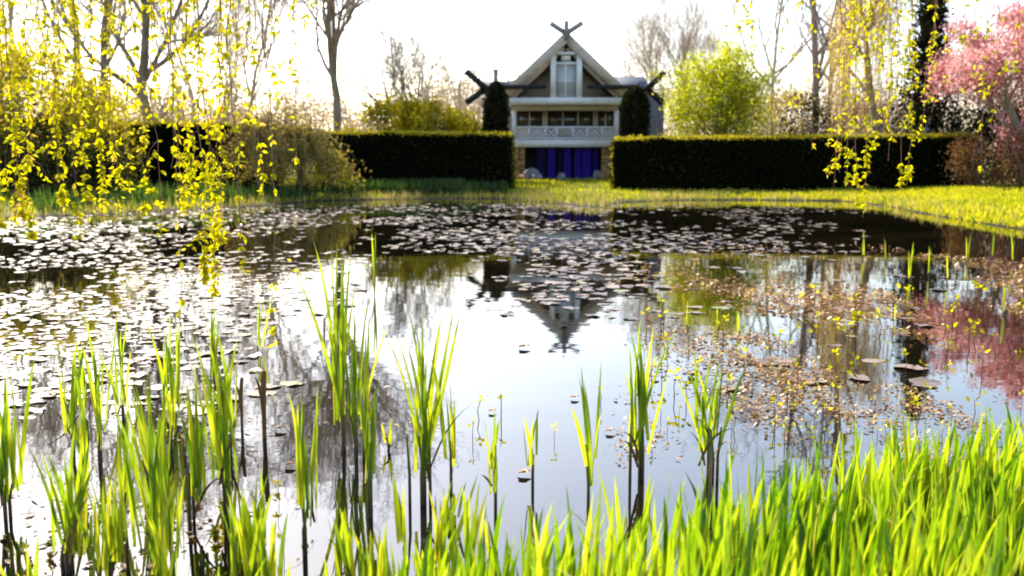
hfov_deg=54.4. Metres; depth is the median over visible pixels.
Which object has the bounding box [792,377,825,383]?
lily pad
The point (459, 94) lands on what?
bare tree
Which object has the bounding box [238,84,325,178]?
twiggy bush
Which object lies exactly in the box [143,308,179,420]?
reed clump
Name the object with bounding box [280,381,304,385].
lily pad
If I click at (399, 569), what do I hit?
reed clump
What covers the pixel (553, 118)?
window
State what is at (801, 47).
bare tree
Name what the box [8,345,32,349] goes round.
lily pad
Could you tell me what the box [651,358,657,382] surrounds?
water sprout
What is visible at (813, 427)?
water sprout
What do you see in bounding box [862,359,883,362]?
lily pad
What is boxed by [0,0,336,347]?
weeping tree
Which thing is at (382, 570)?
reed clump
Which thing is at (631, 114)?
column shrub
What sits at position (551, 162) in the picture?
curtain
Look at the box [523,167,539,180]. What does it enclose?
boulder
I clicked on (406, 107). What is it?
yellow bush
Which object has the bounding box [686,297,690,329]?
reed clump
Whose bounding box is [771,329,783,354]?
water sprout
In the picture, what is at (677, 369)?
water sprout
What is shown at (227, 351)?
lily pad
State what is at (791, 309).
floating weed
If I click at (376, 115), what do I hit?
yellow bush
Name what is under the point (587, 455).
reed clump
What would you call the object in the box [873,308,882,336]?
water sprout
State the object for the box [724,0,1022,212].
weeping tree
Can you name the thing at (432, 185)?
bulb leaves
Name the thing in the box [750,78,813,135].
shrub
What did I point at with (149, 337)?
lily pad
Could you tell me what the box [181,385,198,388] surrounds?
lily pad
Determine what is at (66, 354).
lily pad
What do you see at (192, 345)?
lily pad
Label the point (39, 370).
lily pad
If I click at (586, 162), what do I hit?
curtain
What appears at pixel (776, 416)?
water sprout
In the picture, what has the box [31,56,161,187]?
willow thicket
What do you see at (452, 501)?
reed clump
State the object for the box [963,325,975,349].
water sprout
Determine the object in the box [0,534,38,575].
reed clump
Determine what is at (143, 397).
lily pad
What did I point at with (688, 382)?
water sprout
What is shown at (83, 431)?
reed clump
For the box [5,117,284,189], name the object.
hedge
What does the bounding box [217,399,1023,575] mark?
iris bed
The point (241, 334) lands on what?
lily pad
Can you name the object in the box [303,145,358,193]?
arching shrub
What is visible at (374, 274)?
reed clump
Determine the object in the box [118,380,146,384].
lily pad
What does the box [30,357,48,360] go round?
lily pad
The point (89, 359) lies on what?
lily pad
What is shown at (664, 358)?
water sprout
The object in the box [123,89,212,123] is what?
twiggy bush
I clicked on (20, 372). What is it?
lily pad
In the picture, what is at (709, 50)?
bare tree
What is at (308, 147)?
arching shrub
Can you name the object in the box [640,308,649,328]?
water sprout
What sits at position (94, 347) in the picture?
lily pad
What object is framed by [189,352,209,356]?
lily pad
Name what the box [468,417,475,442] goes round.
water sprout
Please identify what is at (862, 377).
lily pad
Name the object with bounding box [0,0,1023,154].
sky
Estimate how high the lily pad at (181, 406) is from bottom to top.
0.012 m
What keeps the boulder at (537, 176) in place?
on the ground at (318, 199)
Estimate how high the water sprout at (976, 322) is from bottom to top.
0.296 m
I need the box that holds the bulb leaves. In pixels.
[0,176,510,211]
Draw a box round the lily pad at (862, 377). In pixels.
[848,374,869,379]
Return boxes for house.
[464,21,666,178]
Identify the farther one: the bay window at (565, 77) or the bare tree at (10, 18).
the bare tree at (10, 18)
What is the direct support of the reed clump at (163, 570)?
on the ground at (318, 199)
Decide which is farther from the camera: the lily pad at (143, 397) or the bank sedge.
the bank sedge
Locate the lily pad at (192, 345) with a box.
[186,343,206,346]
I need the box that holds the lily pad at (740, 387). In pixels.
[715,385,743,389]
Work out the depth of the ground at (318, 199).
42.86 m
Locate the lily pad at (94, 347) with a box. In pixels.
[86,346,107,348]
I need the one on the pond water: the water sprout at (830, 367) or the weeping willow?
the water sprout at (830, 367)
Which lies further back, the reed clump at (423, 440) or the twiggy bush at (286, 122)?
the twiggy bush at (286, 122)
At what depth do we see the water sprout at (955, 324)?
9.14 m
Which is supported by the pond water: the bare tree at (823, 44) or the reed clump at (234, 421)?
the reed clump at (234, 421)
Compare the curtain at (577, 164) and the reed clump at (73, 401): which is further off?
the curtain at (577, 164)
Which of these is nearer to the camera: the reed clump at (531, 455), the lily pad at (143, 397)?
the reed clump at (531, 455)
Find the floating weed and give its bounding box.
[602,240,1023,463]
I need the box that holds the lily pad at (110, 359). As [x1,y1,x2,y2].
[106,357,127,361]
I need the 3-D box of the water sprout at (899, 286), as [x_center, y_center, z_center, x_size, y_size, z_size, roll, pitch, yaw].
[4.527,0.140,11.517,0.158,0.399,0.111,1,7,6]
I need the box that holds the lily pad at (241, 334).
[235,333,250,335]
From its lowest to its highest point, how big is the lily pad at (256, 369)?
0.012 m
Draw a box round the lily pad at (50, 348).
[39,346,55,349]
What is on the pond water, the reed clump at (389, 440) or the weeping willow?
the reed clump at (389, 440)
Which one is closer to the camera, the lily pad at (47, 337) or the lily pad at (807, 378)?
the lily pad at (807, 378)
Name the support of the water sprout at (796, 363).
on the pond water
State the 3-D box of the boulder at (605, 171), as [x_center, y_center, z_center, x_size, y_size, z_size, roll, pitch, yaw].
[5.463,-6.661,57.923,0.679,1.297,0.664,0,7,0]
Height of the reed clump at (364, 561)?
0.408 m
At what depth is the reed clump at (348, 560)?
3.84 m
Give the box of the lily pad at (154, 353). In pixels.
[144,351,165,355]
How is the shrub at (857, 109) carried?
on the ground at (318, 199)
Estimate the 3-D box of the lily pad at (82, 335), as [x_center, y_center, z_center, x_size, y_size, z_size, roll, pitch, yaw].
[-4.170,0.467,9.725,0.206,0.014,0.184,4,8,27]
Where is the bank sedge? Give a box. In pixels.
[0,188,1023,229]
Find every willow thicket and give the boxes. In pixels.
[0,28,119,188]
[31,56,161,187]
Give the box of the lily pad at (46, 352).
[38,350,56,354]
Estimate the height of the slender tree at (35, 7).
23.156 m
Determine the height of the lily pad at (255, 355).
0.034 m
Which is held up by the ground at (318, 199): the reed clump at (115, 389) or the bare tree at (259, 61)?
the bare tree at (259, 61)
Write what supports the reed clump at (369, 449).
on the pond water
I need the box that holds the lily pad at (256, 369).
[248,368,261,371]
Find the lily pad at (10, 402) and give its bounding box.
[0,400,21,406]
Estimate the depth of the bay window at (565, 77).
58.10 m
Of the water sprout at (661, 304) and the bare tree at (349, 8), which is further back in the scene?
the bare tree at (349, 8)
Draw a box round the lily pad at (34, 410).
[22,407,44,412]
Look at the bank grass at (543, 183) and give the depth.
46.04 m
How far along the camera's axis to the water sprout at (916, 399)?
6.40 m
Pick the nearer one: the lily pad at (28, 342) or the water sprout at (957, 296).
the lily pad at (28, 342)
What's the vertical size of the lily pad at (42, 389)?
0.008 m
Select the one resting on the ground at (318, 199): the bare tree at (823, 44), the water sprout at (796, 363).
the bare tree at (823, 44)
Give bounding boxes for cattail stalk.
[237,377,242,427]
[254,370,266,437]
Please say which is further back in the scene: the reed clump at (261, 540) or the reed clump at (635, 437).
the reed clump at (635, 437)
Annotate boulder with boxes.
[517,174,525,179]
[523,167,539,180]
[531,173,542,180]
[557,173,565,180]
[593,170,600,179]
[600,162,611,178]
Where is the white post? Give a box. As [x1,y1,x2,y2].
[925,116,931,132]
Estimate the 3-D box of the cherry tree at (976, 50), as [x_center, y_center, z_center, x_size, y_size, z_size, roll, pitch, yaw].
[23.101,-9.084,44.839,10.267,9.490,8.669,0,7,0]
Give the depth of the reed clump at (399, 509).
4.07 m
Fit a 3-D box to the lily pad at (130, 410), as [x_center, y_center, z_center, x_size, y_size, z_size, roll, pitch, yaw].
[-2.664,0.842,6.799,0.177,0.016,0.155,6,9,38]
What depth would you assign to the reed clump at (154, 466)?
4.07 m
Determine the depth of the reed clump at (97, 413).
5.61 m
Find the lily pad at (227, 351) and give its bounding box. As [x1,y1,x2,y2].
[217,348,237,353]
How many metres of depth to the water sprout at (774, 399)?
6.48 m
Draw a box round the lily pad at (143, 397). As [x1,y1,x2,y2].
[139,395,158,398]
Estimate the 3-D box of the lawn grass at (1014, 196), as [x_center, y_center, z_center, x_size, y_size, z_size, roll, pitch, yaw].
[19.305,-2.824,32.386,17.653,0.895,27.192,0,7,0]
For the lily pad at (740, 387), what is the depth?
7.46 m
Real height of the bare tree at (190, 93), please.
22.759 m
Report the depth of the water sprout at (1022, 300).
10.19 m
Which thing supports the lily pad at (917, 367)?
on the pond water
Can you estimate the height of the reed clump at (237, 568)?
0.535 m
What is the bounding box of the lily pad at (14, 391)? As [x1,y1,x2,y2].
[0,390,20,393]
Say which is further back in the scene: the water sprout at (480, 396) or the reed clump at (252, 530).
the water sprout at (480, 396)
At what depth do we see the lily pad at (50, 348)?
9.10 m
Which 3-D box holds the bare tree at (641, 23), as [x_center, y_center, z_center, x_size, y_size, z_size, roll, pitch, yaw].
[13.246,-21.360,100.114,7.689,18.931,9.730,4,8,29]
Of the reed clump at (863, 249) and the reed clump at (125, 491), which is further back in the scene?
the reed clump at (863, 249)
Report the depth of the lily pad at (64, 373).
8.00 m
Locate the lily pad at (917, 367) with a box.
[894,364,926,369]
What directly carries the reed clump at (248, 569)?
on the ground at (318, 199)
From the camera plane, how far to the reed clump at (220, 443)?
4.70 m
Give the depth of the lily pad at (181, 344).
9.26 m
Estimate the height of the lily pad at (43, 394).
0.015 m
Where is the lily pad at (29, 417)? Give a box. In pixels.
[19,416,35,418]
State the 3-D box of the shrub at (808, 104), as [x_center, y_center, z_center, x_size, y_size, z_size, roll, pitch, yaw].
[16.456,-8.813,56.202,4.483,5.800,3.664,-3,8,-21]
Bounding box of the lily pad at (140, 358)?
[133,357,156,359]
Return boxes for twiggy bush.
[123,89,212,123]
[192,73,258,123]
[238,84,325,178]
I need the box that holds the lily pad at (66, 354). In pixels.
[60,352,79,356]
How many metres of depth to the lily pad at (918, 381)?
7.68 m
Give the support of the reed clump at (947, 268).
on the pond water
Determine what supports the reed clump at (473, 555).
on the ground at (318, 199)
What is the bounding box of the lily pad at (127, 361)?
[123,360,137,362]
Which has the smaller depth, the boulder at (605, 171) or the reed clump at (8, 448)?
the reed clump at (8, 448)
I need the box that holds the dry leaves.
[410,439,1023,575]
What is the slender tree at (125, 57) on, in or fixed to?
on the ground at (318, 199)
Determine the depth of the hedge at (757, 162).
47.45 m
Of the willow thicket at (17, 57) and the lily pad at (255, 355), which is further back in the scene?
the willow thicket at (17, 57)
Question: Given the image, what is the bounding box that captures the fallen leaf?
[517,469,530,472]
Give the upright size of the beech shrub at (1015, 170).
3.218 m
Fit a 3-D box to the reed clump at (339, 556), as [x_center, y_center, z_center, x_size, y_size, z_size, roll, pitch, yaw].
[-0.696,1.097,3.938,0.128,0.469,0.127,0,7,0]
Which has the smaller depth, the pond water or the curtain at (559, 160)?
the pond water
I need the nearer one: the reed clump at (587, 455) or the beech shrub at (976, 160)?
the reed clump at (587, 455)
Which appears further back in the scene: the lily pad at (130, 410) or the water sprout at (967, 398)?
the lily pad at (130, 410)
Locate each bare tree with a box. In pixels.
[0,0,83,118]
[26,0,260,121]
[41,0,177,118]
[113,0,283,121]
[213,0,435,130]
[221,0,320,122]
[338,10,451,129]
[403,33,489,124]
[604,0,689,92]
[609,0,721,134]
[647,6,729,132]
[691,0,886,135]
[790,0,869,133]
[801,0,848,134]
[805,0,874,134]
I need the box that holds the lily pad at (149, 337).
[146,336,161,338]
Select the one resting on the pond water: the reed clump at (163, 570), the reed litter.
the reed litter
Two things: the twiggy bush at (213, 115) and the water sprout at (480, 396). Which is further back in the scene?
the twiggy bush at (213, 115)
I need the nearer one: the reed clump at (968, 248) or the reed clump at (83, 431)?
the reed clump at (83, 431)
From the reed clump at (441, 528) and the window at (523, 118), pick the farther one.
the window at (523, 118)
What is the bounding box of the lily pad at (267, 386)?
[254,383,276,387]
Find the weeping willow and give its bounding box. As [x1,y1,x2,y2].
[809,0,919,134]
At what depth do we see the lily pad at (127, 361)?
8.49 m
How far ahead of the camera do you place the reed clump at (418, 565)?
3.75 m
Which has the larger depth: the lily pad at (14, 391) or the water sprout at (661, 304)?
the water sprout at (661, 304)
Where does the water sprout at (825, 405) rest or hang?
on the pond water
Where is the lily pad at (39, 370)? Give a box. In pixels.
[33,368,51,371]
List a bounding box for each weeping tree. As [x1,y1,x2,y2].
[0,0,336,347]
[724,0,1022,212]
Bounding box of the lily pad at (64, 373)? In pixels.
[50,371,71,375]
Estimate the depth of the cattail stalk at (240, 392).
6.38 m
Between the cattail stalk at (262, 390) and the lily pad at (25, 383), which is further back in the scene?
the lily pad at (25, 383)
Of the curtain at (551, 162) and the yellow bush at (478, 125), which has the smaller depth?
the yellow bush at (478, 125)
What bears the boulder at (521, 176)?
on the ground at (318, 199)
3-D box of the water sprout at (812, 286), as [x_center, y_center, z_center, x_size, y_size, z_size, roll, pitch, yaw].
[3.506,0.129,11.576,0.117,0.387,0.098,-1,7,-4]
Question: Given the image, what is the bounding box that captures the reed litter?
[0,360,411,575]
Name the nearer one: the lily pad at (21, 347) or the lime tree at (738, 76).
the lily pad at (21, 347)
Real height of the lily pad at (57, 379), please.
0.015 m
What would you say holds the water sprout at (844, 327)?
on the pond water
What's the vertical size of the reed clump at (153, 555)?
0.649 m
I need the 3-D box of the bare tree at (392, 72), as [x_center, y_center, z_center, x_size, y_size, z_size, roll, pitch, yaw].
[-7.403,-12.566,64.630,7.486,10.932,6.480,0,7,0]
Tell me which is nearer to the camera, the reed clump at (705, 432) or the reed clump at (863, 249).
the reed clump at (705, 432)
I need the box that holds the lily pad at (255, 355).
[238,352,261,357]
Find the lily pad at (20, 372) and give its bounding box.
[12,370,34,374]
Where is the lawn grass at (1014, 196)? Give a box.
[742,183,1023,227]
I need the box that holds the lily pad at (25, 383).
[16,381,38,385]
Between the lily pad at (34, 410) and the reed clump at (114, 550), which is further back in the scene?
the lily pad at (34, 410)
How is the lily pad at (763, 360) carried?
on the pond water
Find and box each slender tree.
[4,0,148,91]
[67,1,230,117]
[189,0,272,123]
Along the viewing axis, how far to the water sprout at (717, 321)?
9.09 m
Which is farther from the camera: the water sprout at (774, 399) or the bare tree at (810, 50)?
the bare tree at (810, 50)
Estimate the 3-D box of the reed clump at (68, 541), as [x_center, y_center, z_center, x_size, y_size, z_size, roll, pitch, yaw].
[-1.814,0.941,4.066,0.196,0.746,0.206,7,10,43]
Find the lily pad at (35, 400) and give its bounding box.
[23,398,44,402]
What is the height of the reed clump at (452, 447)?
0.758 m
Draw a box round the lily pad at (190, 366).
[185,364,200,367]
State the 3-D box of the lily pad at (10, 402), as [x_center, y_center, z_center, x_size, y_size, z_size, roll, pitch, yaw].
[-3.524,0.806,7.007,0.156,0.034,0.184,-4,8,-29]
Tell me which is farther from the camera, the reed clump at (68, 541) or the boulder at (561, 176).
the boulder at (561, 176)
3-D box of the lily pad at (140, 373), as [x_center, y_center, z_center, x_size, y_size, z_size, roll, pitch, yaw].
[-3.021,0.691,7.964,0.211,0.018,0.242,3,8,23]
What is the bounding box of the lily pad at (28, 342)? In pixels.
[8,341,31,344]
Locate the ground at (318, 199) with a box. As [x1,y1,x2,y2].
[2,159,1023,575]
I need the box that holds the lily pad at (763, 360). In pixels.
[749,358,780,364]
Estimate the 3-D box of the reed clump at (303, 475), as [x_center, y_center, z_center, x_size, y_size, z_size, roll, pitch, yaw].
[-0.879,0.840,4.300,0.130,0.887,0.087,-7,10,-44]
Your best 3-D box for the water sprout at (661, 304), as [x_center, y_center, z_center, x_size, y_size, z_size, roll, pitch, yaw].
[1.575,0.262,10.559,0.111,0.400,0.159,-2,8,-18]
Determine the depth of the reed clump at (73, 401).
5.85 m
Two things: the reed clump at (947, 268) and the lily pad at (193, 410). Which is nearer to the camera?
the lily pad at (193, 410)
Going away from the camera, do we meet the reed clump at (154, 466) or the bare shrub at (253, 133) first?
the reed clump at (154, 466)
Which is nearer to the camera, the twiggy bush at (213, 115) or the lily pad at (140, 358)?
the lily pad at (140, 358)
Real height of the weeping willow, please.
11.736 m
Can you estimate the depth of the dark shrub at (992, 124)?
48.33 m
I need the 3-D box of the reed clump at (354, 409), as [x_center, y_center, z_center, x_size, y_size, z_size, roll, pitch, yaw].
[-0.861,0.537,5.705,0.250,1.132,0.238,-4,8,-28]
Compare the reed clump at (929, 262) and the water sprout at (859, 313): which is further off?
the reed clump at (929, 262)
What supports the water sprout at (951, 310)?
on the pond water
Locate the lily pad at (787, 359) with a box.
[765,356,793,362]
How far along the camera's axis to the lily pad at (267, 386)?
7.57 m
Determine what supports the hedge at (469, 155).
on the ground at (318, 199)
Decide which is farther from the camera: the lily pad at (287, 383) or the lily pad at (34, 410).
the lily pad at (287, 383)
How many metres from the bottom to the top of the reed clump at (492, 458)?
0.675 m
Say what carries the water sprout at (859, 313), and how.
on the pond water
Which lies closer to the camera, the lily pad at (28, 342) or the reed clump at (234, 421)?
the reed clump at (234, 421)
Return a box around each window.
[516,111,543,129]
[546,111,594,129]
[550,52,581,97]
[596,111,613,129]
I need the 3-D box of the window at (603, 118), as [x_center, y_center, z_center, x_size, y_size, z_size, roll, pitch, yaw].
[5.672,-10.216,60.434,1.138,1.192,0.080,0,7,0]
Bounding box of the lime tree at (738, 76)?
[647,30,787,139]
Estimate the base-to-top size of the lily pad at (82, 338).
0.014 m
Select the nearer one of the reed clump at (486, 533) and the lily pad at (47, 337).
the reed clump at (486, 533)
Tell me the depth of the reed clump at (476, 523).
3.96 m
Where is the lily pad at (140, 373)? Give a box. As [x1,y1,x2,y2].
[117,371,145,377]
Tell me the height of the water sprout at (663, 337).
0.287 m
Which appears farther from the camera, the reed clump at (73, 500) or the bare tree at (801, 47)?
the bare tree at (801, 47)
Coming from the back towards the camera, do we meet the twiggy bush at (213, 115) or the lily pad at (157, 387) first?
the twiggy bush at (213, 115)
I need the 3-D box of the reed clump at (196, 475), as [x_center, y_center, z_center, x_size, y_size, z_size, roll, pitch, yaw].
[-1.438,0.777,4.663,0.254,0.921,0.146,-2,8,-18]
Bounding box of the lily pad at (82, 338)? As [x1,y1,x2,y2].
[75,337,88,340]
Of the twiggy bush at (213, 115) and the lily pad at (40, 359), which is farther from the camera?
the twiggy bush at (213, 115)
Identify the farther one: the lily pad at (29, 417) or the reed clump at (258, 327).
the reed clump at (258, 327)
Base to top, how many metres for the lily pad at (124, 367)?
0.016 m
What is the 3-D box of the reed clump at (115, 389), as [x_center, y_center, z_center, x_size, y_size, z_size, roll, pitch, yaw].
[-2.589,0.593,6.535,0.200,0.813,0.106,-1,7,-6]
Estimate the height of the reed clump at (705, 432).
0.834 m
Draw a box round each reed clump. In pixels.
[0,357,33,519]
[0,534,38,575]
[28,427,94,574]
[41,346,86,408]
[55,334,87,450]
[62,365,89,468]
[62,457,78,568]
[69,466,144,575]
[80,299,118,450]
[86,361,111,464]
[92,482,111,575]
[100,320,131,419]
[111,456,135,571]
[112,346,184,561]
[117,394,138,527]
[127,408,165,506]
[132,380,159,489]
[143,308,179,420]
[144,363,184,449]
[148,487,178,575]
[149,465,176,575]
[158,448,184,575]
[176,362,225,526]
[190,330,237,518]
[196,325,240,455]
[208,297,218,389]
[217,489,246,575]
[233,509,262,575]
[236,467,268,545]
[242,490,272,575]
[246,530,266,575]
[253,504,287,575]
[257,282,272,352]
[259,542,279,575]
[289,382,323,556]
[296,240,357,451]
[315,557,328,575]
[323,506,351,575]
[333,509,355,575]
[335,287,387,457]
[348,522,386,575]
[356,359,379,518]
[360,234,375,295]
[368,529,387,575]
[378,535,389,575]
[381,420,391,448]
[388,304,471,506]
[390,542,409,575]
[392,472,404,553]
[406,475,477,567]
[411,539,440,575]
[433,378,455,491]
[443,483,465,521]
[447,481,487,567]
[471,540,489,575]
[482,413,499,517]
[482,506,501,556]
[523,409,538,486]
[570,360,601,518]
[613,320,675,480]
[674,353,751,484]
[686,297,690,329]
[737,309,739,333]
[862,231,864,258]
[908,242,913,280]
[927,248,931,277]
[946,249,949,283]
[966,233,971,261]
[991,233,994,258]
[1003,285,1006,314]
[1010,232,1013,263]
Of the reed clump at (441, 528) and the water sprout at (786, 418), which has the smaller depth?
the reed clump at (441, 528)
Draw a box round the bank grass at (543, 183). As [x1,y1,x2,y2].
[2,176,1004,210]
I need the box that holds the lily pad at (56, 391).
[45,389,70,394]
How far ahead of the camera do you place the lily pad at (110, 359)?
8.56 m
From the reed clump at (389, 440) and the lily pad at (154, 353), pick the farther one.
the lily pad at (154, 353)
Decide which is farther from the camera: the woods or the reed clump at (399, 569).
the woods
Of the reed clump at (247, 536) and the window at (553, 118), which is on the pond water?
the reed clump at (247, 536)
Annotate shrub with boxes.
[0,111,155,198]
[214,109,305,191]
[234,123,371,191]
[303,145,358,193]
[481,80,511,132]
[618,84,651,136]
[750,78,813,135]
[770,82,844,135]
[818,87,909,134]
[930,94,1022,179]
[937,129,1016,186]
[954,91,1023,182]
[983,120,1023,187]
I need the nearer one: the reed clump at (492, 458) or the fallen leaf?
the reed clump at (492, 458)
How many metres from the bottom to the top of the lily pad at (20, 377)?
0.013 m
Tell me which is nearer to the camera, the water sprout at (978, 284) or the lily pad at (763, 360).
the lily pad at (763, 360)
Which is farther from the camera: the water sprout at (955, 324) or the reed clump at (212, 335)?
the water sprout at (955, 324)
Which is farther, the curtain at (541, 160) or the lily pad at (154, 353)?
the curtain at (541, 160)
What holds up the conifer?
on the ground at (318, 199)
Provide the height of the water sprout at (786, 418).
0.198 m
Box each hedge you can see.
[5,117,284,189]
[313,128,515,189]
[608,131,978,190]
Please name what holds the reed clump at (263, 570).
on the ground at (318, 199)
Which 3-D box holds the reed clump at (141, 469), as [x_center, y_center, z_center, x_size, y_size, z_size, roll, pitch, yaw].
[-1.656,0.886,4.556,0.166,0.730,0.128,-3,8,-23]
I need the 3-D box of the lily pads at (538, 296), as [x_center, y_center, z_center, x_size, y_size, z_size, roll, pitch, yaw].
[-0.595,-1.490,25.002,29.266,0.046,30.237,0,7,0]
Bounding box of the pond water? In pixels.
[0,199,1023,575]
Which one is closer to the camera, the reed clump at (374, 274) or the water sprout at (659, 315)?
the water sprout at (659, 315)
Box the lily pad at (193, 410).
[183,406,206,414]
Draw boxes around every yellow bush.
[334,92,405,132]
[381,91,435,131]
[402,87,476,132]
[439,97,482,132]
[466,112,483,132]
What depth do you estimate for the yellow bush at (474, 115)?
55.98 m
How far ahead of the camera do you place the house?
59.27 m
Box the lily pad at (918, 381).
[908,377,940,387]
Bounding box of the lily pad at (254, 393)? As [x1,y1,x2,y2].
[245,390,275,395]
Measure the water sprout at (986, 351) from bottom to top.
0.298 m
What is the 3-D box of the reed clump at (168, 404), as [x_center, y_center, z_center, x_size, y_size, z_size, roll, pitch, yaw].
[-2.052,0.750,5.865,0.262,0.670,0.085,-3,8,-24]
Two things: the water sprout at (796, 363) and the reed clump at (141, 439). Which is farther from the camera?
the water sprout at (796, 363)
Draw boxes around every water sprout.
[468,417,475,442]
[477,394,484,419]
[496,394,505,419]
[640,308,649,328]
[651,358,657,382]
[657,293,667,322]
[658,310,667,330]
[658,356,667,379]
[661,332,669,357]
[667,367,680,396]
[682,380,691,403]
[716,319,725,348]
[727,373,734,395]
[732,401,738,430]
[740,348,747,367]
[769,396,782,422]
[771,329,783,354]
[772,415,777,438]
[782,417,787,442]
[794,359,798,382]
[807,425,815,443]
[809,283,819,308]
[822,403,832,424]
[828,359,832,389]
[841,321,854,346]
[851,311,861,340]
[852,310,863,335]
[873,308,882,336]
[886,307,894,334]
[897,283,909,308]
[910,395,921,426]
[942,308,953,328]
[945,322,956,347]
[955,294,959,323]
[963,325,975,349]
[966,396,981,422]
[969,318,979,341]
[973,281,986,309]
[980,345,990,371]
[1017,297,1023,327]
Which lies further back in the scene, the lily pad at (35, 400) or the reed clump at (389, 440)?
the lily pad at (35, 400)
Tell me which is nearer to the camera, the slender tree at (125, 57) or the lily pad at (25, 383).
the lily pad at (25, 383)
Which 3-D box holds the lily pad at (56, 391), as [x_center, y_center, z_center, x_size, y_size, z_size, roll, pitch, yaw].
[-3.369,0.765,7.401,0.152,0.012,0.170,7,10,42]
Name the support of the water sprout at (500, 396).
on the pond water
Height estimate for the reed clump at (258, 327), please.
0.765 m
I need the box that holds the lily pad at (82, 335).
[76,334,97,337]
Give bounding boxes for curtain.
[537,148,544,178]
[548,148,554,178]
[558,148,561,173]
[564,148,570,178]
[574,148,580,178]
[582,148,590,178]
[593,148,596,172]
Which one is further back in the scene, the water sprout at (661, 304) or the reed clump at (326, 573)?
the water sprout at (661, 304)
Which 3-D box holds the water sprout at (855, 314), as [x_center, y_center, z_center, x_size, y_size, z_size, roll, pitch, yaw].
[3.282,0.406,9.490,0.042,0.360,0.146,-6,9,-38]
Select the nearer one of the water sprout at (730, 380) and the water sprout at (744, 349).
the water sprout at (730, 380)
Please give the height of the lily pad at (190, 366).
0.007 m
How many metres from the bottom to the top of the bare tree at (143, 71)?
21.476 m
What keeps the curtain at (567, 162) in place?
hanging from the house
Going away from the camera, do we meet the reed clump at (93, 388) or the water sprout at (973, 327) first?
the reed clump at (93, 388)
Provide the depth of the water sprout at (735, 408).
6.32 m
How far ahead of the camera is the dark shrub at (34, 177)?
35.42 m
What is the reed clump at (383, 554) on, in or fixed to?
on the ground at (318, 199)
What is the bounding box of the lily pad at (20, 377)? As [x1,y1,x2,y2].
[12,375,29,379]
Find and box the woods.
[0,52,1023,164]
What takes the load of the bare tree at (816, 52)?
on the ground at (318, 199)
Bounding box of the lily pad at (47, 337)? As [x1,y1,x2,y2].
[34,335,53,339]
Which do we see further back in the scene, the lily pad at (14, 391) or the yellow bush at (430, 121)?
the yellow bush at (430, 121)
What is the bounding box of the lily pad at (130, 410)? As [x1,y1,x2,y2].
[110,407,134,414]
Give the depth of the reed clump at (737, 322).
9.88 m
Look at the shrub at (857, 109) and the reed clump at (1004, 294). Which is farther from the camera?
the shrub at (857, 109)
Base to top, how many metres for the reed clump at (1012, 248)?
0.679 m
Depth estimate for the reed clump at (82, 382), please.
6.79 m
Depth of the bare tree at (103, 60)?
72.14 m
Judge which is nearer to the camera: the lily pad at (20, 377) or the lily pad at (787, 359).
the lily pad at (20, 377)
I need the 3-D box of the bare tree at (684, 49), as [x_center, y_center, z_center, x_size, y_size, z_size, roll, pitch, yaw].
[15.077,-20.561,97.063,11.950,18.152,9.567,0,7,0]
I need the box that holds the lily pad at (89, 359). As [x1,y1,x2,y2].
[75,358,96,362]
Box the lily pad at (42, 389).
[31,387,51,391]
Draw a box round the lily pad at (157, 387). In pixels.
[147,384,168,389]
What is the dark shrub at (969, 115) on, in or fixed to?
on the ground at (318, 199)
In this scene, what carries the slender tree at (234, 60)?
on the ground at (318, 199)
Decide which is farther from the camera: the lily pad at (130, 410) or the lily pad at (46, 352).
the lily pad at (46, 352)
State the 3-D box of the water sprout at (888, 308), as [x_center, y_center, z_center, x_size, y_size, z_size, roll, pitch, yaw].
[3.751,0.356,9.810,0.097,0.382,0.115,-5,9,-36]
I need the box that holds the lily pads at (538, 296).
[0,203,946,329]
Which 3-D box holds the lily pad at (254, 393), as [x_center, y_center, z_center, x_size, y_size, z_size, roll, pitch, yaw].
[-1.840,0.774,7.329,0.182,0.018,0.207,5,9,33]
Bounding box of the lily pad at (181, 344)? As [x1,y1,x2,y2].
[168,343,185,346]
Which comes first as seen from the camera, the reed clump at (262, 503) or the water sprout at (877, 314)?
the reed clump at (262, 503)
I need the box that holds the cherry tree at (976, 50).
[919,0,1023,184]
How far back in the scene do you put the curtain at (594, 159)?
60.06 m
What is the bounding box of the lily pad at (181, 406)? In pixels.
[158,404,185,410]
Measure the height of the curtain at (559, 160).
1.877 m
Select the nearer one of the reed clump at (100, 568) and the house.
the reed clump at (100, 568)
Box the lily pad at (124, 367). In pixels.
[112,366,134,370]
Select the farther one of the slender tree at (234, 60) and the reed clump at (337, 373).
the slender tree at (234, 60)
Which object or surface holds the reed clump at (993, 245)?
on the pond water
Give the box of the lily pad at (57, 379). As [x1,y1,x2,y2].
[50,377,74,381]
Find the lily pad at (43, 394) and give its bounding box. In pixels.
[30,392,54,398]
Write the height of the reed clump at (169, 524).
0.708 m
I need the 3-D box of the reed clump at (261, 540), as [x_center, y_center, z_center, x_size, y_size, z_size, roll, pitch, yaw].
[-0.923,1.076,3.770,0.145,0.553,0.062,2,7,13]
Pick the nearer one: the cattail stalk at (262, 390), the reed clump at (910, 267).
the cattail stalk at (262, 390)
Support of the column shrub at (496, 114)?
on the ground at (318, 199)
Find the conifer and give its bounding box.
[886,0,979,173]
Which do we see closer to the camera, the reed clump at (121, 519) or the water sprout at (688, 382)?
the reed clump at (121, 519)
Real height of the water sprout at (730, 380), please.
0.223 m

